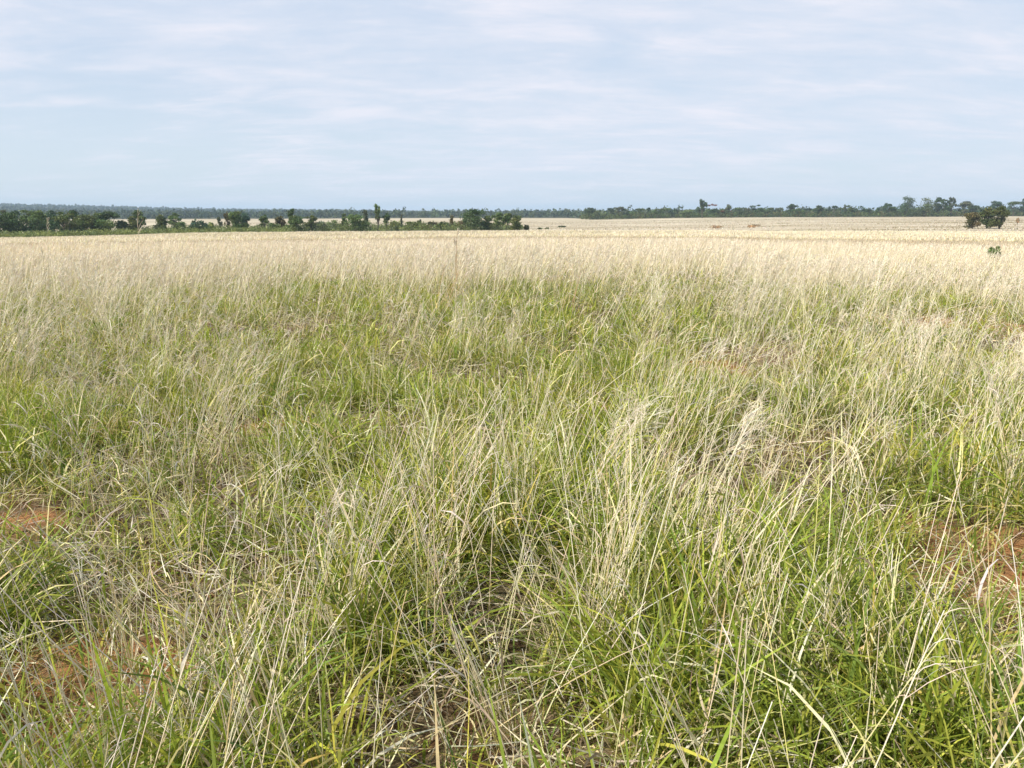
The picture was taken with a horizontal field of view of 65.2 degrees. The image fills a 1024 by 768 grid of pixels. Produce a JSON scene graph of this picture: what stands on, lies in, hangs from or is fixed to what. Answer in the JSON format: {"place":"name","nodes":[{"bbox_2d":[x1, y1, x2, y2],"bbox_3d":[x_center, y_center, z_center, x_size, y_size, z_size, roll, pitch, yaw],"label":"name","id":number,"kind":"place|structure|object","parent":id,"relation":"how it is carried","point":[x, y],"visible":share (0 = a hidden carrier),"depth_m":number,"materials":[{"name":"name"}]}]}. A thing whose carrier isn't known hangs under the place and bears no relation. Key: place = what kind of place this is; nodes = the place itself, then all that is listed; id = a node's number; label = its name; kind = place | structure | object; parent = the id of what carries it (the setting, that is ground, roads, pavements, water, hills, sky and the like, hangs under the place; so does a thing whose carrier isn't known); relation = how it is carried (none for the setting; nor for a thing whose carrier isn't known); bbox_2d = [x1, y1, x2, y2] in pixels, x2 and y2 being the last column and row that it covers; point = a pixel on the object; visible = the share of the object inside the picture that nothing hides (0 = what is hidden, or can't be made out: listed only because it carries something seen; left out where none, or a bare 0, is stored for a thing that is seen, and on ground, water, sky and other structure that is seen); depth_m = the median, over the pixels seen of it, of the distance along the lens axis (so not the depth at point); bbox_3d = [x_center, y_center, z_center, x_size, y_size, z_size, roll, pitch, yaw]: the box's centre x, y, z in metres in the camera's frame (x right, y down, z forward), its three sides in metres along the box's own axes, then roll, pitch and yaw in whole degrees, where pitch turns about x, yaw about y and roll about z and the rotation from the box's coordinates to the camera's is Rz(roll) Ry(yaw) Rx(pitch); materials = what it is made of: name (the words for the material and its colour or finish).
{"place":"outdoors","nodes":[
{"label":"outdoors","id":0,"kind":"place"},
{"bbox_2d":[0,244,1023,767],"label":"green grass","id":1,"kind":"structure","parent":0,"point":[934,694],"depth_m":3.67,"materials":[{"name":"green plant"}]},
{"bbox_2d":[0,206,1023,767],"bbox_3d":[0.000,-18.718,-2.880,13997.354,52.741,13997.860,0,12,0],"label":"ground","id":2,"kind":"structure","parent":0,"point":[662,224],"depth_m":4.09,"materials":[{"name":"beige plant"}]},
{"bbox_2d":[0,218,23,232],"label":"shrub","id":3,"kind":"object","parent":2,"relation":"on","point":[3,226],"visible":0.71,"depth_m":157.84,"materials":[{"name":"green plant"}]},
{"bbox_2d":[2,210,26,231],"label":"tree","id":4,"kind":"object","parent":2,"relation":"on","point":[17,226],"visible":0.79,"depth_m":158.62,"materials":[{"name":"green plant"}]},
{"bbox_2d":[17,209,35,230],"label":"tree","id":5,"kind":"object","parent":2,"relation":"on","point":[26,217],"visible":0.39,"depth_m":173.66,"materials":[{"name":"green plant"}]},
{"bbox_2d":[25,210,48,232],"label":"tree","id":6,"kind":"object","parent":2,"relation":"on","point":[38,214],"visible":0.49,"depth_m":165.92,"materials":[{"name":"green plant"}]},
{"bbox_2d":[22,218,53,232],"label":"shrub","id":7,"kind":"object","parent":2,"relation":"on","point":[33,227],"visible":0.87,"depth_m":161.63,"materials":[{"name":"green plant"}]},
{"bbox_2d":[41,218,49,334],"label":"seed stalk","id":8,"kind":"object","parent":2,"relation":"on","point":[48,265],"visible":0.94,"depth_m":9.83,"materials":[{"name":"beige plant"}]},
{"bbox_2d":[43,210,60,230],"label":"tree","id":9,"kind":"object","parent":2,"relation":"on","point":[50,213],"visible":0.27,"depth_m":171.59,"materials":[{"name":"green plant"}]},
{"bbox_2d":[41,217,76,231],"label":"shrub","id":10,"kind":"object","parent":2,"relation":"on","point":[61,229],"visible":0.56,"depth_m":164.31,"materials":[{"name":"green plant"}]},
{"bbox_2d":[51,211,79,230],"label":"tree","id":11,"kind":"object","parent":2,"relation":"on","point":[62,218],"visible":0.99,"depth_m":164.16,"materials":[{"name":"green plant"}]},
{"bbox_2d":[68,210,78,231],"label":"tree","id":12,"kind":"object","parent":2,"relation":"on","point":[74,212],"visible":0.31,"depth_m":175.81,"materials":[{"name":"green plant"}]},
{"bbox_2d":[71,218,90,231],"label":"shrub","id":13,"kind":"object","parent":2,"relation":"on","point":[82,225],"visible":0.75,"depth_m":168.11,"materials":[{"name":"green plant"}]},
{"bbox_2d":[73,214,97,231],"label":"tree","id":14,"kind":"object","parent":2,"relation":"on","point":[88,218],"visible":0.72,"depth_m":169.58,"materials":[{"name":"green plant"}]},
{"bbox_2d":[0,587,171,753],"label":"grass stalk","id":15,"kind":"object","parent":2,"relation":"on","point":[87,675],"depth_m":2.21,"materials":[{"name":"plant"}]},
{"bbox_2d":[91,212,109,235],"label":"tree","id":16,"kind":"object","parent":2,"relation":"on","point":[98,215],"visible":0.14,"depth_m":177.78,"materials":[{"name":"green plant"}]},
{"bbox_2d":[91,218,116,231],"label":"shrub","id":17,"kind":"object","parent":2,"relation":"on","point":[100,224],"visible":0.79,"depth_m":170.40,"materials":[{"name":"green plant"}]},
{"bbox_2d":[100,211,119,229],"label":"tree","id":18,"kind":"object","parent":2,"relation":"on","point":[106,214],"visible":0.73,"depth_m":179.33,"materials":[{"name":"green plant"}]},
{"bbox_2d":[115,220,127,230],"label":"shrub","id":19,"kind":"object","parent":2,"relation":"on","point":[121,224],"visible":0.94,"depth_m":181.62,"materials":[{"name":"green plant"}]},
{"bbox_2d":[71,545,186,716],"bbox_3d":[-1.266,0.820,2.622,0.316,0.569,0.375,0,12,0],"label":"grass tussock","id":20,"kind":"object","parent":2,"relation":"on","point":[144,656],"depth_m":2.61,"materials":[{"name":"beige plant"}]},
{"bbox_2d":[125,216,141,231],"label":"tree","id":21,"kind":"object","parent":2,"relation":"on","point":[132,222],"visible":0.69,"depth_m":181.71,"materials":[{"name":"green plant"}]},
{"bbox_2d":[132,209,146,230],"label":"tree","id":22,"kind":"object","parent":2,"relation":"on","point":[140,216],"visible":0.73,"depth_m":183.55,"materials":[{"name":"green plant"}]},
{"bbox_2d":[137,211,144,350],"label":"seed stalk","id":23,"kind":"object","parent":2,"relation":"on","point":[138,267],"visible":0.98,"depth_m":8.45,"materials":[{"name":"beige plant"}]},
{"bbox_2d":[0,226,296,237],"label":"green undergrowth","id":24,"kind":"object","parent":2,"relation":"on","point":[89,232],"visible":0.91,"depth_m":159.93,"materials":[{"name":"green plant"}]},
{"bbox_2d":[153,213,168,229],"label":"tree","id":25,"kind":"object","parent":2,"relation":"on","point":[162,221],"visible":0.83,"depth_m":185.62,"materials":[{"name":"green plant"}]},
{"bbox_2d":[168,212,182,224],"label":"tree","id":26,"kind":"object","parent":2,"relation":"on","point":[172,217],"visible":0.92,"depth_m":230.82,"materials":[{"name":"green plant"}]},
{"bbox_2d":[171,221,186,228],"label":"shrub","id":27,"kind":"object","parent":2,"relation":"on","point":[179,224],"visible":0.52,"depth_m":187.74,"materials":[{"name":"green plant"}]},
{"bbox_2d":[189,220,207,229],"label":"shrub","id":28,"kind":"object","parent":2,"relation":"on","point":[199,223],"visible":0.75,"depth_m":186.07,"materials":[{"name":"green plant"}]},
{"bbox_2d":[223,212,230,226],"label":"tree","id":29,"kind":"object","parent":2,"relation":"on","point":[226,220],"visible":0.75,"depth_m":193.80,"materials":[{"name":"green plant"}]},
{"bbox_2d":[226,211,249,227],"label":"tree","id":30,"kind":"object","parent":2,"relation":"on","point":[235,219],"visible":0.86,"depth_m":187.51,"materials":[{"name":"green plant"}]},
{"bbox_2d":[240,213,249,223],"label":"tree","id":31,"kind":"object","parent":2,"relation":"on","point":[245,217],"visible":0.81,"depth_m":191.49,"materials":[{"name":"green plant"}]},
{"bbox_2d":[258,214,269,226],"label":"tree","id":32,"kind":"object","parent":2,"relation":"on","point":[265,220],"visible":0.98,"depth_m":191.71,"materials":[{"name":"green plant"}]},
{"bbox_2d":[268,223,280,228],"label":"shrub","id":33,"kind":"object","parent":2,"relation":"on","point":[272,225],"visible":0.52,"depth_m":190.12,"materials":[{"name":"green plant"}]},
{"bbox_2d":[274,215,285,226],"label":"tree","id":34,"kind":"object","parent":2,"relation":"on","point":[280,220],"visible":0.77,"depth_m":193.71,"materials":[{"name":"green plant"}]},
{"bbox_2d":[241,414,322,533],"bbox_3d":[-1.149,0.480,3.968,0.435,0.612,0.441,0,12,0],"label":"grass tussock","id":35,"kind":"object","parent":2,"relation":"on","point":[275,482],"depth_m":4.02,"materials":[{"name":"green plant"}]},
{"bbox_2d":[286,208,293,224],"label":"tree","id":36,"kind":"object","parent":2,"relation":"on","point":[290,213],"visible":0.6,"depth_m":191.32,"materials":[{"name":"green plant"}]},
{"bbox_2d":[283,215,305,231],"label":"tree","id":37,"kind":"object","parent":2,"relation":"on","point":[297,220],"visible":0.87,"depth_m":187.35,"materials":[{"name":"green plant"}]},
{"bbox_2d":[304,215,316,230],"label":"tree","id":38,"kind":"object","parent":2,"relation":"on","point":[312,219],"visible":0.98,"depth_m":191.36,"materials":[{"name":"green plant"}]},
{"bbox_2d":[115,220,522,233],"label":"mixed undergrowth","id":39,"kind":"object","parent":2,"relation":"on","point":[381,227],"visible":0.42,"depth_m":190.95,"materials":[{"name":"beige plant"}]},
{"bbox_2d":[312,221,326,230],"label":"shrub","id":40,"kind":"object","parent":2,"relation":"on","point":[320,225],"visible":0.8,"depth_m":191.23,"materials":[{"name":"green plant"}]},
{"bbox_2d":[288,471,395,665],"bbox_3d":[-0.678,0.670,2.918,0.333,0.743,0.481,-8,15,-35],"label":"grass tussock","id":41,"kind":"object","parent":2,"relation":"on","point":[351,573],"depth_m":2.90,"materials":[{"name":"beige plant"}]},
{"bbox_2d":[341,213,348,225],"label":"tree","id":42,"kind":"object","parent":2,"relation":"on","point":[344,216],"visible":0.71,"depth_m":197.55,"materials":[{"name":"green plant"}]},
{"bbox_2d":[343,214,371,231],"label":"tree","id":43,"kind":"object","parent":2,"relation":"on","point":[356,222],"visible":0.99,"depth_m":189.64,"materials":[{"name":"green plant"}]},
{"bbox_2d":[362,209,367,231],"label":"tree","id":44,"kind":"object","parent":2,"relation":"on","point":[365,213],"visible":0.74,"depth_m":201.35,"materials":[{"name":"green plant"}]},
{"bbox_2d":[358,343,385,421],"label":"grass tussock","id":45,"kind":"object","parent":2,"relation":"on","point":[369,381],"depth_m":6.29,"materials":[{"name":"green plant"}]},
{"bbox_2d":[374,203,381,230],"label":"tree","id":46,"kind":"object","parent":2,"relation":"on","point":[377,216],"visible":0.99,"depth_m":191.45,"materials":[{"name":"green plant"}]},
{"bbox_2d":[382,212,390,230],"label":"tree","id":47,"kind":"object","parent":2,"relation":"on","point":[386,217],"visible":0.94,"depth_m":191.60,"materials":[{"name":"green plant"}]},
{"bbox_2d":[389,220,402,230],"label":"shrub","id":48,"kind":"object","parent":2,"relation":"on","point":[396,222],"visible":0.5,"depth_m":195.60,"materials":[{"name":"green plant"}]},
{"bbox_2d":[405,220,423,230],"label":"shrub","id":49,"kind":"object","parent":2,"relation":"on","point":[410,222],"visible":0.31,"depth_m":195.78,"materials":[{"name":"green plant"}]},
{"bbox_2d":[419,221,437,230],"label":"shrub","id":50,"kind":"object","parent":2,"relation":"on","point":[432,223],"visible":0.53,"depth_m":193.59,"materials":[{"name":"green plant"}]},
{"bbox_2d":[438,246,473,308],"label":"grass tussock","id":51,"kind":"object","parent":2,"relation":"on","point":[450,291],"depth_m":13.18,"materials":[{"name":"beige plant"}]},
{"bbox_2d":[453,228,460,281],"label":"seed stalk","id":52,"kind":"object","parent":2,"relation":"on","point":[455,241],"visible":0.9,"depth_m":17.63,"materials":[{"name":"beige plant"}]},
{"bbox_2d":[449,221,464,229],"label":"shrub","id":53,"kind":"object","parent":2,"relation":"on","point":[460,222],"visible":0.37,"depth_m":193.84,"materials":[{"name":"green plant"}]},
{"bbox_2d":[459,208,485,229],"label":"tree","id":54,"kind":"object","parent":2,"relation":"on","point":[474,221],"visible":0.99,"depth_m":187.16,"materials":[{"name":"green plant"}]},
{"bbox_2d":[417,600,536,759],"bbox_3d":[-0.103,0.899,2.429,0.311,0.492,0.254,3,12,14],"label":"grass tussock","id":55,"kind":"object","parent":2,"relation":"on","point":[482,692],"depth_m":2.45,"materials":[{"name":"beige plant"}]},
{"bbox_2d":[480,215,493,230],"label":"tree","id":56,"kind":"object","parent":2,"relation":"on","point":[488,225],"visible":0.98,"depth_m":189.45,"materials":[{"name":"green plant"}]},
{"bbox_2d":[491,212,504,225],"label":"tree","id":57,"kind":"object","parent":2,"relation":"on","point":[497,216],"visible":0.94,"depth_m":193.44,"materials":[{"name":"green plant"}]},
{"bbox_2d":[501,213,512,229],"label":"tree","id":58,"kind":"object","parent":2,"relation":"on","point":[506,217],"visible":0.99,"depth_m":191.53,"materials":[{"name":"green plant"}]},
{"bbox_2d":[0,203,1020,218],"bbox_3d":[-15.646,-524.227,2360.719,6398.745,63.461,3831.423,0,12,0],"label":"distant woodland","id":59,"kind":"object","parent":2,"relation":"on","point":[151,212],"visible":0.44,"depth_m":809.84,"materials":[{"name":"green plant"}]},
{"bbox_2d":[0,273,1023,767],"bbox_3d":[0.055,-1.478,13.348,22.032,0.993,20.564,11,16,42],"label":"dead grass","id":60,"kind":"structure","parent":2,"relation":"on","point":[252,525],"depth_m":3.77,"materials":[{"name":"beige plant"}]},
{"bbox_2d":[0,310,1023,747],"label":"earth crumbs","id":61,"kind":"object","parent":2,"relation":"on","point":[408,456],"visible":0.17,"depth_m":4.06,"materials":[{"name":"brown soil"}]},
{"bbox_2d":[509,213,522,230],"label":"tree","id":62,"kind":"object","parent":2,"relation":"on","point":[515,220],"visible":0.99,"depth_m":189.57,"materials":[{"name":"green plant"}]},
{"bbox_2d":[547,253,582,311],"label":"grass tussock","id":63,"kind":"object","parent":2,"relation":"on","point":[566,281],"depth_m":13.17,"materials":[{"name":"beige plant"}]},
{"bbox_2d":[584,207,595,214],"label":"tree","id":64,"kind":"object","parent":2,"relation":"on","point":[589,210],"visible":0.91,"depth_m":475.09,"materials":[{"name":"green plant"}]},
{"bbox_2d":[541,348,659,440],"bbox_3d":[0.565,0.108,5.497,0.948,0.770,0.075,0,12,0],"label":"grass stalk","id":65,"kind":"object","parent":2,"relation":"on","point":[602,389],"depth_m":5.45,"materials":[{"name":"plant"}]},
{"bbox_2d":[615,207,625,218],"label":"tree","id":66,"kind":"object","parent":2,"relation":"on","point":[618,212],"visible":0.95,"depth_m":480.33,"materials":[{"name":"green plant"}]},
{"bbox_2d":[576,382,678,470],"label":"grass tussock","id":67,"kind":"object","parent":2,"relation":"on","point":[647,406],"depth_m":4.73,"materials":[{"name":"beige plant"}]},
{"bbox_2d":[650,209,663,215],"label":"tree","id":68,"kind":"object","parent":2,"relation":"on","point":[656,212],"visible":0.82,"depth_m":481.17,"materials":[{"name":"green plant"}]},
{"bbox_2d":[678,209,692,217],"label":"tree","id":69,"kind":"object","parent":2,"relation":"on","point":[683,212],"visible":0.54,"depth_m":480.00,"materials":[{"name":"green plant"}]},
{"bbox_2d":[697,199,716,217],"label":"tree","id":70,"kind":"object","parent":2,"relation":"on","point":[703,204],"visible":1,"depth_m":458.27,"materials":[{"name":"green plant"}]},
{"bbox_2d":[709,208,731,214],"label":"tree","id":71,"kind":"object","parent":2,"relation":"on","point":[713,211],"visible":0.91,"depth_m":477.74,"materials":[{"name":"green plant"}]},
{"bbox_2d":[725,204,731,217],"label":"tree","id":72,"kind":"object","parent":2,"relation":"on","point":[728,208],"visible":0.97,"depth_m":473.69,"materials":[{"name":"green plant"}]},
{"bbox_2d":[676,387,791,526],"bbox_3d":[1.111,0.387,4.130,0.578,0.757,0.484,0,12,0],"label":"grass tussock","id":73,"kind":"object","parent":2,"relation":"on","point":[742,435],"depth_m":4.13,"materials":[{"name":"beige plant"}]},
{"bbox_2d":[749,205,764,213],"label":"tree","id":74,"kind":"object","parent":2,"relation":"on","point":[755,208],"visible":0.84,"depth_m":478.10,"materials":[{"name":"green plant"}]},
{"bbox_2d":[752,573,788,717],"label":"grass stalk","id":75,"kind":"object","parent":2,"relation":"on","point":[769,641],"depth_m":2.35,"materials":[{"name":"plant"}]},
{"bbox_2d":[705,530,842,707],"bbox_3d":[0.851,0.790,2.577,0.460,0.646,0.413,9,15,36],"label":"grass tussock","id":76,"kind":"object","parent":2,"relation":"on","point":[774,628],"depth_m":2.58,"materials":[{"name":"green plant"}]},
{"bbox_2d":[786,204,798,216],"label":"tree","id":77,"kind":"object","parent":2,"relation":"on","point":[791,207],"visible":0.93,"depth_m":477.69,"materials":[{"name":"green plant"}]},
{"bbox_2d":[579,210,1023,219],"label":"scrub thicket","id":78,"kind":"object","parent":2,"relation":"on","point":[773,214],"visible":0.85,"depth_m":474.83,"materials":[{"name":"green plant"}]},
{"bbox_2d":[812,205,825,216],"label":"tree","id":79,"kind":"object","parent":2,"relation":"on","point":[819,208],"visible":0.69,"depth_m":476.54,"materials":[{"name":"green plant"}]},
{"bbox_2d":[771,554,905,708],"bbox_3d":[1.127,0.831,2.620,0.496,0.555,0.410,-4,13,-19],"label":"grass tussock","id":80,"kind":"object","parent":2,"relation":"on","point":[848,631],"depth_m":2.64,"materials":[{"name":"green plant"}]},
{"bbox_2d":[879,204,896,216],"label":"tree","id":81,"kind":"object","parent":2,"relation":"on","point":[890,207],"visible":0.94,"depth_m":478.96,"materials":[{"name":"green plant"}]},
{"bbox_2d":[897,195,916,216],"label":"tree","id":82,"kind":"object","parent":2,"relation":"on","point":[907,207],"visible":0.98,"depth_m":471.69,"materials":[{"name":"green plant"}]},
{"bbox_2d":[887,303,962,370],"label":"grass tussock","id":83,"kind":"object","parent":2,"relation":"on","point":[921,329],"depth_m":8.12,"materials":[{"name":"beige plant"}]},
{"bbox_2d":[914,197,939,216],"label":"tree","id":84,"kind":"object","parent":2,"relation":"on","point":[927,207],"visible":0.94,"depth_m":473.63,"materials":[{"name":"green plant"}]},
{"bbox_2d":[933,197,942,216],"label":"tree","id":85,"kind":"object","parent":2,"relation":"on","point":[937,200],"visible":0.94,"depth_m":475.87,"materials":[{"name":"green plant"}]},
{"bbox_2d":[940,199,950,216],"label":"tree","id":86,"kind":"object","parent":2,"relation":"on","point":[944,204],"visible":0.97,"depth_m":471.67,"materials":[{"name":"green plant"}]},
{"bbox_2d":[949,197,956,213],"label":"tree","id":87,"kind":"object","parent":2,"relation":"on","point":[953,200],"visible":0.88,"depth_m":477.47,"materials":[{"name":"green plant"}]},
{"bbox_2d":[957,201,973,216],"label":"tree","id":88,"kind":"object","parent":2,"relation":"on","point":[964,204],"visible":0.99,"depth_m":475.29,"materials":[{"name":"green plant"}]},
{"bbox_2d":[962,212,982,228],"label":"tree","id":89,"kind":"object","parent":2,"relation":"on","point":[972,217],"visible":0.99,"depth_m":181.83,"materials":[{"name":"green plant"}]},
{"bbox_2d":[966,205,980,212],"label":"tree","id":90,"kind":"object","parent":2,"relation":"on","point":[972,207],"visible":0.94,"depth_m":479.96,"materials":[{"name":"green plant"}]},
{"bbox_2d":[978,207,994,228],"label":"tree","id":91,"kind":"object","parent":2,"relation":"on","point":[984,214],"visible":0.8,"depth_m":183.77,"materials":[{"name":"green plant"}]},
{"bbox_2d":[976,496,1007,660],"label":"grass stalk","id":92,"kind":"object","parent":2,"relation":"on","point":[994,552],"depth_m":2.75,"materials":[{"name":"beige plant"}]},
{"bbox_2d":[986,246,1001,258],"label":"shrub","id":93,"kind":"object","parent":2,"relation":"on","point":[993,249],"visible":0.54,"depth_m":35.55,"materials":[{"name":"green plant"}]},
{"bbox_2d":[988,201,1004,208],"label":"tree","id":94,"kind":"object","parent":2,"relation":"on","point":[996,204],"visible":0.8,"depth_m":476.85,"materials":[{"name":"green plant"}]},
{"bbox_2d":[974,339,1023,518],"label":"grass tussock","id":95,"kind":"object","parent":2,"relation":"on","point":[999,422],"depth_m":4.28,"materials":[{"name":"beige plant"}]},
{"bbox_2d":[988,205,1011,228],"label":"tree","id":96,"kind":"object","parent":2,"relation":"on","point":[1002,212],"visible":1,"depth_m":179.66,"materials":[{"name":"green plant"}]},
{"bbox_2d":[1007,201,1019,215],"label":"tree","id":97,"kind":"object","parent":2,"relation":"on","point":[1013,203],"visible":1,"depth_m":477.20,"materials":[{"name":"green plant"}]},
{"bbox_2d":[1014,198,1023,215],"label":"tree","id":98,"kind":"object","parent":2,"relation":"on","point":[1021,207],"visible":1,"depth_m":475.89,"materials":[{"name":"green plant"}]},
{"bbox_2d":[0,0,1023,211],"label":"sky","id":99,"kind":"structure","parent":0,"point":[414,105],"materials":[{"name":"blue"}]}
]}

